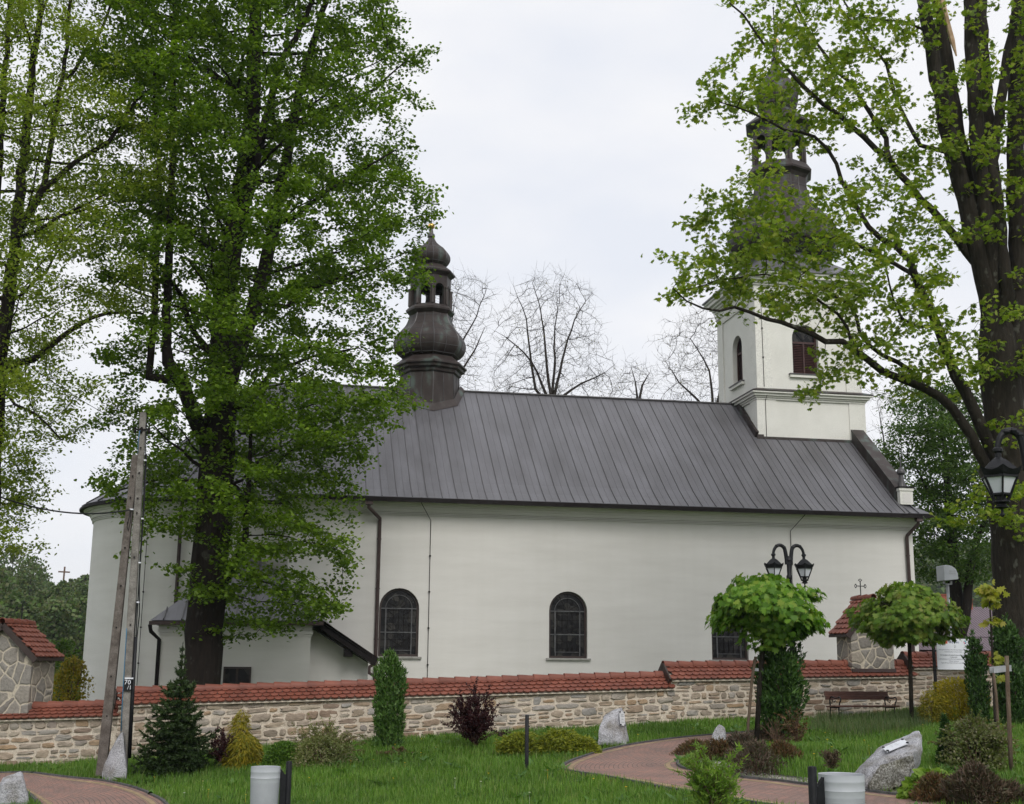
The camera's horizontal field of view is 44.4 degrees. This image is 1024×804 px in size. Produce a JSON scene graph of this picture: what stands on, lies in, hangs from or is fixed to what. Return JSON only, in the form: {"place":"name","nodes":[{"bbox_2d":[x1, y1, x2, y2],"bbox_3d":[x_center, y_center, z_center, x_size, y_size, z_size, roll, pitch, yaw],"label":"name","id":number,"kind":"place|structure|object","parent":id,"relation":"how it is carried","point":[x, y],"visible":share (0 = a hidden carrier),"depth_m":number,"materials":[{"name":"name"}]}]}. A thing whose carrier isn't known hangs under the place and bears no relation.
{"place":"outdoors","nodes":[
{"label":"outdoors","id":0,"kind":"place"},
{"bbox_2d":[0,773,163,803],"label":"path","id":1,"kind":"structure","parent":0,"point":[56,791],"depth_m":23.84,"materials":[{"name":"brick"}]},
{"bbox_2d":[27,789,52,803],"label":"path border","id":2,"kind":"object","parent":1,"relation":"on","point":[45,800],"visible":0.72,"depth_m":23.10,"materials":[{"name":"beige concrete"}]},
{"bbox_2d":[0,773,156,803],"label":"path border","id":3,"kind":"object","parent":1,"relation":"on","point":[147,799],"visible":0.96,"depth_m":24.33,"materials":[{"name":"grey concrete"}]},
{"bbox_2d":[0,0,1011,584],"label":"sky","id":4,"kind":"structure","parent":0,"point":[555,138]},
{"bbox_2d":[0,659,1023,803],"bbox_3d":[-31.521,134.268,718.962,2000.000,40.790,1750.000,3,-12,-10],"label":"ground","id":5,"kind":"structure","parent":0,"point":[561,776],"depth_m":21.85,"materials":[{"name":"green plant"}]},
{"bbox_2d":[0,772,28,803],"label":"boulder","id":6,"kind":"object","parent":5,"relation":"on","point":[12,787],"visible":0.97,"depth_m":21.89,"materials":[{"name":"stone"}]},
{"bbox_2d":[0,545,88,659],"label":"woodland","id":7,"kind":"object","parent":5,"relation":"on","point":[57,611],"visible":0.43,"depth_m":140.97,"materials":[{"name":"green plant"}]},
{"bbox_2d":[58,567,69,578],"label":"hill cross","id":8,"kind":"object","parent":5,"relation":"on","point":[64,572],"visible":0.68,"depth_m":236.99,"materials":[{"name":"grey metal"}]},
{"bbox_2d":[52,637,81,700],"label":"bush","id":9,"kind":"object","parent":5,"relation":"on","point":[62,644],"visible":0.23,"depth_m":48.54,"materials":[{"name":"green plant"}]},
{"bbox_2d":[52,655,94,701],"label":"flowering bush","id":10,"kind":"object","parent":5,"relation":"on","point":[73,664],"visible":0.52,"depth_m":40.96,"materials":[{"name":"yellow plant"}]},
{"bbox_2d":[0,752,158,778],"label":"tall grass","id":11,"kind":"structure","parent":5,"relation":"on","point":[58,763],"depth_m":26.83,"materials":[{"name":"green plant"}]},
{"bbox_2d":[0,771,167,803],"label":"path kerb","id":12,"kind":"structure","parent":5,"relation":"on","point":[164,801],"depth_m":24.89,"materials":[{"name":"grey concrete"}]},
{"bbox_2d":[0,0,227,560],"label":"broadleaf tree","id":13,"kind":"object","parent":5,"relation":"on","point":[19,218],"visible":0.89,"depth_m":33.19,"materials":[{"name":"green plant"}]},
{"bbox_2d":[102,732,126,780],"bbox_3d":[-8.014,7.169,25.387,0.506,0.947,0.636,3,-12,-10],"label":"boulder","id":14,"kind":"object","parent":5,"relation":"on","point":[115,764],"visible":0.89,"depth_m":25.12,"materials":[{"name":"stone"}]},
{"bbox_2d":[95,412,150,776],"bbox_3d":[-8.114,4.054,26.353,0.673,7.813,0.281,3,-12,-10],"label":"utility pole","id":15,"kind":"object","parent":5,"relation":"on","point":[136,490],"visible":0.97,"depth_m":26.21,"materials":[{"name":"wood"}]},
{"bbox_2d":[0,496,130,513],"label":"overhead cable","id":16,"kind":"object","parent":15,"relation":"attached to","point":[62,511],"visible":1,"depth_m":24.27,"materials":[{"name":"black paint"}]},
{"bbox_2d":[1,344,137,430],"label":"overhead cable","id":17,"kind":"object","parent":15,"relation":"attached to","point":[63,388],"visible":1,"depth_m":23.90,"materials":[{"name":"black paint"}]},
{"bbox_2d":[130,645,220,777],"bbox_3d":[-6.851,6.326,25.738,1.900,2.787,1.727,3,-12,-10],"label":"spruce tree","id":18,"kind":"object","parent":5,"relation":"on","point":[174,740],"visible":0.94,"depth_m":25.47,"materials":[{"name":"green plant"}]},
{"bbox_2d":[206,726,241,763],"bbox_3d":[-6.059,7.178,26.102,0.943,0.863,0.845,-9,-16,39],"label":"barberry","id":19,"kind":"object","parent":5,"relation":"on","point":[220,747],"visible":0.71,"depth_m":26.02,"materials":[{"name":"purple plant"}]},
{"bbox_2d":[226,709,252,739],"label":"cypress","id":20,"kind":"object","parent":5,"relation":"on","point":[242,725],"visible":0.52,"depth_m":29.01,"materials":[{"name":"yellow plant"}]},
{"bbox_2d":[218,732,264,769],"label":"cypress","id":21,"kind":"object","parent":5,"relation":"on","point":[251,744],"visible":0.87,"depth_m":25.82,"materials":[{"name":"yellow plant"}]},
{"bbox_2d":[60,0,453,684],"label":"linden tree","id":22,"kind":"object","parent":5,"relation":"on","point":[226,354],"visible":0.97,"depth_m":34.09,"materials":[{"name":"green plant"}]},
{"bbox_2d":[250,761,291,803],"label":"litter bin","id":23,"kind":"object","parent":5,"relation":"on","point":[266,782],"visible":1,"depth_m":15.92,"materials":[{"name":"grey paint"}]},
{"bbox_2d":[260,739,307,765],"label":"dwarf spruce","id":24,"kind":"object","parent":5,"relation":"on","point":[274,751],"visible":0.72,"depth_m":25.75,"materials":[{"name":"green plant"}]},
{"bbox_2d":[289,734,360,768],"bbox_3d":[-3.803,7.112,25.515,1.452,0.705,1.651,3,-12,-10],"label":"spirea","id":25,"kind":"object","parent":5,"relation":"on","point":[309,752],"visible":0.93,"depth_m":25.26,"materials":[{"name":"green plant"}]},
{"bbox_2d":[288,714,371,760],"bbox_3d":[-3.789,6.995,25.954,1.510,1.069,2.007,14,-18,-48],"label":"spirea","id":26,"kind":"object","parent":5,"relation":"on","point":[334,733],"visible":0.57,"depth_m":25.89,"materials":[{"name":"green plant"}]},
{"bbox_2d":[370,648,408,747],"bbox_3d":[-2.743,6.621,27.957,0.917,2.281,0.850,3,-12,-10],"label":"juniper","id":27,"kind":"object","parent":5,"relation":"on","point":[389,723],"visible":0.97,"depth_m":27.78,"materials":[{"name":"green plant"}]},
{"bbox_2d":[374,746,412,755],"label":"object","id":28,"kind":"object","parent":5,"relation":"on","point":[398,750],"visible":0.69,"depth_m":26.55,"materials":[{"name":"green plant"}]},
{"bbox_2d":[9,730,893,803],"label":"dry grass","id":29,"kind":"structure","parent":5,"relation":"on","point":[547,761],"depth_m":21.93,"materials":[{"name":"plant"}]},
{"bbox_2d":[435,265,498,389],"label":"bare tree","id":30,"kind":"object","parent":5,"relation":"on","point":[467,332],"visible":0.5,"depth_m":73.22,"materials":[{"name":"grey plant"}]},
{"bbox_2d":[441,676,510,748],"bbox_3d":[-0.796,6.794,27.419,1.568,1.578,1.319,3,-12,-10],"label":"barberry","id":31,"kind":"object","parent":5,"relation":"on","point":[473,727],"visible":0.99,"depth_m":27.32,"materials":[{"name":"purple plant"}]},
{"bbox_2d":[0,651,992,765],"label":"stone wall","id":32,"kind":"structure","parent":5,"relation":"on","point":[49,731],"depth_m":30.93,"materials":[{"name":"stone"}]},
{"bbox_2d":[0,602,64,719],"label":"stone shrine","id":33,"kind":"object","parent":32,"relation":"on","point":[30,654],"visible":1,"depth_m":29.78,"materials":[{"name":"stone"}]},
{"bbox_2d":[828,579,895,678],"bbox_3d":[9.694,6.223,34.466,1.767,2.724,1.030,4,-13,-17],"label":"stone shrine","id":34,"kind":"object","parent":32,"relation":"on","point":[858,652],"visible":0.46,"depth_m":34.02,"materials":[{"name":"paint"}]},
{"bbox_2d":[79,7,933,700],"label":"church","id":35,"kind":"structure","parent":5,"relation":"on","point":[519,533],"depth_m":45.23,"materials":[{"name":"paint"}]},
{"bbox_2d":[223,667,250,683],"bbox_3d":[-8.169,8.223,37.225,0.810,0.700,0.055,3,-12,-10],"label":"annex window","id":36,"kind":"structure","parent":35,"relation":"in","point":[232,675],"depth_m":37.23,"materials":[{"name":"black glass"}]},
{"bbox_2d":[378,588,421,658],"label":"window","id":37,"kind":"structure","parent":35,"relation":"in","point":[398,608],"depth_m":43.02,"materials":[{"name":"glass"}]},
{"bbox_2d":[546,592,590,659],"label":"window","id":38,"kind":"structure","parent":35,"relation":"in","point":[567,610],"depth_m":44.04,"materials":[{"name":"glass"}]},
{"bbox_2d":[709,598,747,660],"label":"window","id":39,"kind":"structure","parent":35,"relation":"in","point":[724,648],"depth_m":44.95,"materials":[{"name":"glass"}]},
{"bbox_2d":[729,338,744,390],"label":"belfry window","id":40,"kind":"structure","parent":35,"relation":"in","point":[740,382],"depth_m":53.97,"materials":[{"name":"glass"}]},
{"bbox_2d":[789,327,823,378],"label":"belfry window","id":41,"kind":"structure","parent":35,"relation":"in","point":[801,341],"depth_m":52.03,"materials":[{"name":"paint"}]},
{"bbox_2d":[493,730,548,756],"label":"spreading juniper","id":42,"kind":"object","parent":5,"relation":"on","point":[513,743],"visible":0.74,"depth_m":26.12,"materials":[{"name":"green plant"}]},
{"bbox_2d":[525,715,529,768],"bbox_3d":[0.283,6.358,23.170,0.092,1.123,0.074,3,-12,-10],"label":"bollard","id":43,"kind":"object","parent":5,"relation":"on","point":[527,726],"visible":0.89,"depth_m":23.16,"materials":[{"name":"metal"}]},
{"bbox_2d":[86,724,997,802],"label":"dandelion flowers","id":44,"kind":"object","parent":5,"relation":"on","point":[547,774],"visible":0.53,"depth_m":21.45,"materials":[{"name":"yellow plant"}]},
{"bbox_2d":[486,263,625,397],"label":"bare tree","id":45,"kind":"object","parent":5,"relation":"on","point":[551,389],"visible":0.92,"depth_m":75.67,"materials":[{"name":"grey plant"}]},
{"bbox_2d":[536,728,581,754],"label":"spreading juniper","id":46,"kind":"object","parent":5,"relation":"on","point":[555,737],"visible":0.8,"depth_m":26.25,"materials":[{"name":"green plant"}]},
{"bbox_2d":[559,734,601,754],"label":"spreading juniper","id":47,"kind":"object","parent":5,"relation":"on","point":[586,743],"visible":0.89,"depth_m":26.07,"materials":[{"name":"green plant"}]},
{"bbox_2d":[598,708,628,744],"bbox_3d":[2.268,7.159,27.601,0.597,0.823,1.027,-3,-12,14],"label":"boulder","id":48,"kind":"object","parent":5,"relation":"on","point":[612,730],"visible":0.82,"depth_m":27.28,"materials":[{"name":"stone"}]},
{"bbox_2d":[619,711,625,725],"bbox_3d":[2.413,6.918,27.389,0.092,0.322,0.237,-9,-15,39],"label":"plaque","id":49,"kind":"object","parent":48,"relation":"attached to","point":[622,717],"visible":1,"depth_m":27.39,"materials":[{"name":"metal"}]},
{"bbox_2d":[605,346,666,398],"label":"bare tree","id":50,"kind":"object","parent":5,"relation":"on","point":[640,389],"visible":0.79,"depth_m":80.64,"materials":[{"name":"grey plant"}]},
{"bbox_2d":[642,302,718,401],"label":"bare tree","id":51,"kind":"object","parent":5,"relation":"on","point":[697,382],"visible":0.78,"depth_m":75.11,"materials":[{"name":"grey plant"}]},
{"bbox_2d":[669,738,704,754],"bbox_3d":[3.688,6.992,25.348,0.946,0.431,0.893,11,-16,-41],"label":"heather","id":52,"kind":"object","parent":5,"relation":"on","point":[685,748],"visible":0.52,"depth_m":25.27,"materials":[{"name":"orange plant"}]},
{"bbox_2d":[670,738,749,803],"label":"juniper","id":53,"kind":"object","parent":5,"relation":"on","point":[695,765],"visible":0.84,"depth_m":15.49,"materials":[{"name":"green plant"}]},
{"bbox_2d":[693,736,733,760],"bbox_3d":[3.550,5.950,21.484,0.796,0.474,0.747,3,-12,-10],"label":"heather","id":54,"kind":"object","parent":5,"relation":"on","point":[716,746],"visible":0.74,"depth_m":21.34,"materials":[{"name":"orange plant"}]},
{"bbox_2d":[684,755,750,803],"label":"juniper","id":55,"kind":"object","parent":5,"relation":"on","point":[728,798],"visible":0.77,"depth_m":15.42,"materials":[{"name":"green plant"}]},
{"bbox_2d":[726,729,756,752],"bbox_3d":[3.938,5.905,21.635,0.643,0.515,0.746,-4,-13,21],"label":"heather","id":56,"kind":"object","parent":5,"relation":"on","point":[738,737],"visible":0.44,"depth_m":21.58,"materials":[{"name":"brown plant"}]},
{"bbox_2d":[746,657,756,732],"bbox_3d":[4.958,6.268,25.941,0.282,1.960,0.106,3,-12,-10],"label":"stake","id":57,"kind":"object","parent":5,"relation":"on","point":[750,693],"visible":0.77,"depth_m":25.94,"materials":[{"name":"brown wood"}]},
{"bbox_2d":[686,759,817,782],"bbox_3d":[3.632,5.881,20.005,0.804,0.123,3.665,5,-13,-22],"label":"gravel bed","id":58,"kind":"object","parent":5,"relation":"on","point":[781,776],"visible":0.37,"depth_m":19.30,"materials":[{"name":"grey gravel"}]},
{"bbox_2d":[564,729,940,803],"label":"path kerb","id":59,"kind":"structure","parent":5,"relation":"on","point":[752,777],"depth_m":20.62,"materials":[{"name":"grey concrete"}]},
{"bbox_2d":[723,738,788,776],"bbox_3d":[3.822,5.598,19.777,0.993,0.639,1.045,-5,-13,23],"label":"heather","id":60,"kind":"object","parent":5,"relation":"on","point":[762,757],"visible":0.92,"depth_m":19.63,"materials":[{"name":"brown plant"}]},
{"bbox_2d":[704,572,830,741],"bbox_3d":[5.220,5.392,26.139,2.566,3.733,2.633,-7,-14,31],"label":"globe maple","id":61,"kind":"object","parent":5,"relation":"on","point":[772,612],"visible":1,"depth_m":25.82,"materials":[{"name":"green plant"}]},
{"bbox_2d":[749,723,791,742],"bbox_3d":[5.365,6.966,26.310,1.058,0.536,1.111,3,-12,-10],"label":"heather","id":62,"kind":"object","parent":5,"relation":"on","point":[763,731],"visible":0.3,"depth_m":26.27,"materials":[{"name":"brown plant"}]},
{"bbox_2d":[760,717,793,742],"bbox_3d":[5.250,6.634,25.180,0.685,0.707,0.785,0,-12,1],"label":"dry shrub","id":63,"kind":"object","parent":5,"relation":"on","point":[774,735],"visible":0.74,"depth_m":25.16,"materials":[{"name":"orange plant"}]},
{"bbox_2d":[749,641,810,737],"bbox_3d":[5.619,5.945,26.237,1.320,2.477,1.241,3,-12,-10],"label":"yew","id":64,"kind":"object","parent":5,"relation":"on","point":[783,691],"visible":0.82,"depth_m":25.98,"materials":[{"name":"green plant"}]},
{"bbox_2d":[768,739,803,760],"bbox_3d":[4.468,5.766,20.717,0.651,0.403,0.633,-7,-14,32],"label":"heather","id":65,"kind":"object","parent":5,"relation":"on","point":[784,748],"visible":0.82,"depth_m":20.64,"materials":[{"name":"orange plant"}]},
{"bbox_2d":[764,543,813,652],"bbox_3d":[6.641,5.583,29.771,1.270,4.432,0.536,3,-12,-10],"label":"lamp post","id":66,"kind":"object","parent":5,"relation":"on","point":[803,566],"visible":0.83,"depth_m":30.05,"materials":[{"name":"black metal"}]},
{"bbox_2d":[774,708,810,742],"bbox_3d":[5.656,6.541,25.182,0.667,0.836,0.926,-7,-14,31],"label":"dry shrub","id":67,"kind":"object","parent":5,"relation":"on","point":[794,732],"visible":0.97,"depth_m":25.15,"materials":[{"name":"orange plant"}]},
{"bbox_2d":[819,748,841,768],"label":"heather","id":68,"kind":"object","parent":5,"relation":"on","point":[831,758],"visible":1,"depth_m":19.45,"materials":[{"name":"brown plant"}]},
{"bbox_2d":[640,0,1023,712],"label":"maple tree","id":69,"kind":"object","parent":5,"relation":"on","point":[986,242],"visible":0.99,"depth_m":33.24,"materials":[{"name":"green plant"}]},
{"bbox_2d":[808,766,864,803],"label":"litter bin","id":70,"kind":"object","parent":5,"relation":"on","point":[838,788],"visible":1,"depth_m":10.69,"materials":[{"name":"grey paint"}]},
{"bbox_2d":[824,691,899,719],"bbox_3d":[8.745,7.621,31.254,1.820,0.779,0.599,4,-12,-17],"label":"park bench","id":71,"kind":"object","parent":5,"relation":"on","point":[855,695],"visible":0.95,"depth_m":31.43,"materials":[{"name":"brown wood"}]},
{"bbox_2d":[861,385,905,467],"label":"bare tree","id":72,"kind":"object","parent":5,"relation":"on","point":[886,420],"visible":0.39,"depth_m":80.72,"materials":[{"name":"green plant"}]},
{"bbox_2d":[843,580,971,718],"bbox_3d":[9.517,6.082,30.336,2.980,3.521,2.934,-8,-14,34],"label":"globe maple","id":73,"kind":"object","parent":5,"relation":"on","point":[896,614],"visible":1,"depth_m":29.86,"materials":[{"name":"green plant"}]},
{"bbox_2d":[896,782,924,798],"bbox_3d":[5.227,5.103,16.335,0.448,0.294,0.460,-5,-13,24],"label":"ladys mantle","id":74,"kind":"object","parent":5,"relation":"on","point":[903,793],"visible":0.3,"depth_m":16.31,"materials":[{"name":"green plant"}]},
{"bbox_2d":[897,766,952,793],"bbox_3d":[5.545,5.048,16.501,0.802,0.472,0.893,3,-12,-10],"label":"ladys mantle","id":75,"kind":"object","parent":5,"relation":"on","point":[918,773],"visible":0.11,"depth_m":16.50,"materials":[{"name":"green plant"}]},
{"bbox_2d":[907,769,949,803],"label":"heather","id":76,"kind":"object","parent":5,"relation":"on","point":[927,790],"visible":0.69,"depth_m":15.94,"materials":[{"name":"orange plant"}]},
{"bbox_2d":[915,688,946,722],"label":"cypress","id":77,"kind":"object","parent":5,"relation":"on","point":[932,700],"visible":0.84,"depth_m":29.34,"materials":[{"name":"plant"}]},
{"bbox_2d":[873,373,992,638],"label":"chestnut tree","id":78,"kind":"object","parent":5,"relation":"on","point":[947,463],"visible":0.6,"depth_m":55.54,"materials":[{"name":"green plant"}]},
{"bbox_2d":[934,712,956,765],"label":"dwarf conifer","id":79,"kind":"object","parent":5,"relation":"on","point":[944,720],"visible":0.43,"depth_m":19.75,"materials":[{"name":"green plant"}]},
{"bbox_2d":[936,565,957,635],"bbox_3d":[12.669,6.741,36.154,0.443,4.025,0.444,3,-12,-10],"label":"floodlight","id":80,"kind":"object","parent":5,"relation":"on","point":[945,573],"visible":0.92,"depth_m":36.34,"materials":[{"name":"metal"}]},
{"bbox_2d":[932,639,972,708],"bbox_3d":[11.021,6.941,31.220,1.200,2.093,0.068,5,-13,-19],"label":"information board","id":81,"kind":"object","parent":5,"relation":"on","point":[949,654],"visible":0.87,"depth_m":31.28,"materials":[{"name":"white metal"}]},
{"bbox_2d":[913,530,992,606],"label":"woodland","id":82,"kind":"object","parent":5,"relation":"on","point":[940,589],"visible":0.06,"depth_m":352.59,"materials":[{"name":"green plant"}]},
{"bbox_2d":[919,594,993,651],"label":"house","id":83,"kind":"structure","parent":5,"relation":"on","point":[979,615],"depth_m":72.04,"materials":[{"name":"grey brick"}]},
{"bbox_2d":[929,676,991,720],"bbox_3d":[10.572,7.098,29.838,1.374,1.175,1.557,-11,-16,43],"label":"cypress","id":84,"kind":"object","parent":5,"relation":"on","point":[962,695],"visible":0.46,"depth_m":29.66,"materials":[{"name":"yellow plant"}]},
{"bbox_2d":[931,718,1007,771],"bbox_3d":[7.076,5.282,19.232,1.129,0.841,1.406,3,-12,-10],"label":"spirea","id":85,"kind":"object","parent":5,"relation":"on","point":[961,753],"visible":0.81,"depth_m":19.12,"materials":[{"name":"green plant"}]},
{"bbox_2d":[937,757,1012,803],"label":"heather","id":86,"kind":"object","parent":5,"relation":"on","point":[969,788],"visible":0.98,"depth_m":15.18,"materials":[{"name":"brown plant"}]},
{"bbox_2d":[961,629,991,723],"bbox_3d":[10.728,6.360,28.914,0.653,2.271,0.704,3,-12,-10],"label":"juniper","id":87,"kind":"object","parent":5,"relation":"on","point":[975,666],"visible":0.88,"depth_m":28.78,"materials":[{"name":"green plant"}]},
{"bbox_2d":[973,579,1011,727],"bbox_3d":[7.904,4.385,20.569,0.557,2.961,0.632,3,-12,-10],"label":"sapling","id":88,"kind":"object","parent":5,"relation":"on","point":[989,593],"visible":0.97,"depth_m":20.65,"materials":[{"name":"green plant"}]},
{"bbox_2d":[991,665,999,730],"bbox_3d":[7.777,5.060,20.082,0.064,1.646,0.107,-6,-14,29],"label":"stake","id":89,"kind":"object","parent":5,"relation":"on","point":[996,697],"visible":0.57,"depth_m":20.12,"materials":[{"name":"brown wood"}]},
{"bbox_2d":[977,427,1023,516],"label":"lamp post","id":90,"kind":"object","parent":5,"relation":"on","point":[999,474],"visible":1,"depth_m":14.32,"materials":[{"name":"black metal"}]},
{"bbox_2d":[981,777,1023,803],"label":"heather","id":91,"kind":"object","parent":5,"relation":"on","point":[1014,786],"visible":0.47,"depth_m":15.14,"materials":[{"name":"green plant"}]},
{"bbox_2d":[988,612,1023,724],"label":"juniper","id":92,"kind":"object","parent":5,"relation":"on","point":[1008,639],"visible":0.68,"depth_m":28.44,"materials":[{"name":"green plant"}]},
{"bbox_2d":[1004,656,1012,772],"bbox_3d":[7.469,4.747,18.837,0.108,1.830,0.118,3,-12,-10],"label":"stake","id":93,"kind":"object","parent":5,"relation":"on","point":[1008,711],"visible":0.84,"depth_m":18.80,"materials":[{"name":"brown wood"}]},
{"bbox_2d":[989,665,1011,672],"bbox_3d":[7.402,4.048,18.993,0.299,0.123,0.122,3,-12,-10],"label":"tree tie","id":94,"kind":"object","parent":93,"relation":"attached to","point":[996,669],"visible":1,"depth_m":18.94,"materials":[{"name":"white fabric"}]},
{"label":"gravel bed","id":95,"kind":"structure","parent":5,"relation":"on","visible":0},
{"bbox_2d":[855,731,921,790],"bbox_3d":[5.433,5.078,17.741,1.256,0.776,0.949,3,-12,-10],"label":"boulder","id":96,"kind":"object","parent":95,"relation":"on","point":[879,768],"visible":0.79,"depth_m":17.39,"materials":[{"name":"stone"}]},
{"bbox_2d":[882,738,908,751],"bbox_3d":[5.433,4.866,17.761,0.531,0.168,0.229,7,-13,-27],"label":"plaque","id":97,"kind":"object","parent":96,"relation":"attached to","point":[897,744],"visible":1,"depth_m":17.74,"materials":[{"name":"white ceramic"}]},
{"bbox_2d":[712,725,725,740],"bbox_3d":[4.355,7.042,26.402,0.332,0.479,0.630,-3,-13,18],"label":"boulder","id":98,"kind":"object","parent":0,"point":[720,730],"visible":0.41,"depth_m":26.30,"materials":[{"name":"stone"}]},
{"bbox_2d":[565,734,942,803],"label":"path","id":99,"kind":"structure","parent":0,"point":[646,761],"depth_m":21.32,"materials":[{"name":"brick"}]},
{"bbox_2d":[568,734,785,803],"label":"path border","id":100,"kind":"object","parent":99,"relation":"on","point":[572,765],"visible":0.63,"depth_m":23.42,"materials":[{"name":"grey concrete"}]},
{"bbox_2d":[664,755,944,801],"bbox_3d":[4.216,6.277,21.889,3.147,0.315,12.485,0,-12,3],"label":"path border","id":101,"kind":"object","parent":99,"relation":"on","point":[668,765],"visible":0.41,"depth_m":18.68,"materials":[{"name":"grey concrete"}]},
{"bbox_2d":[809,705,933,738],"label":"tall grass","id":102,"kind":"structure","parent":0,"point":[869,717],"depth_m":28.82,"materials":[{"name":"green plant"}]},
{"bbox_2d":[927,708,1019,766],"bbox_3d":[7.290,5.251,19.518,1.178,0.952,1.404,8,-14,-33],"label":"spirea","id":103,"kind":"object","parent":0,"point":[993,729],"visible":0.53,"depth_m":19.36,"materials":[{"name":"green plant"}]}
]}

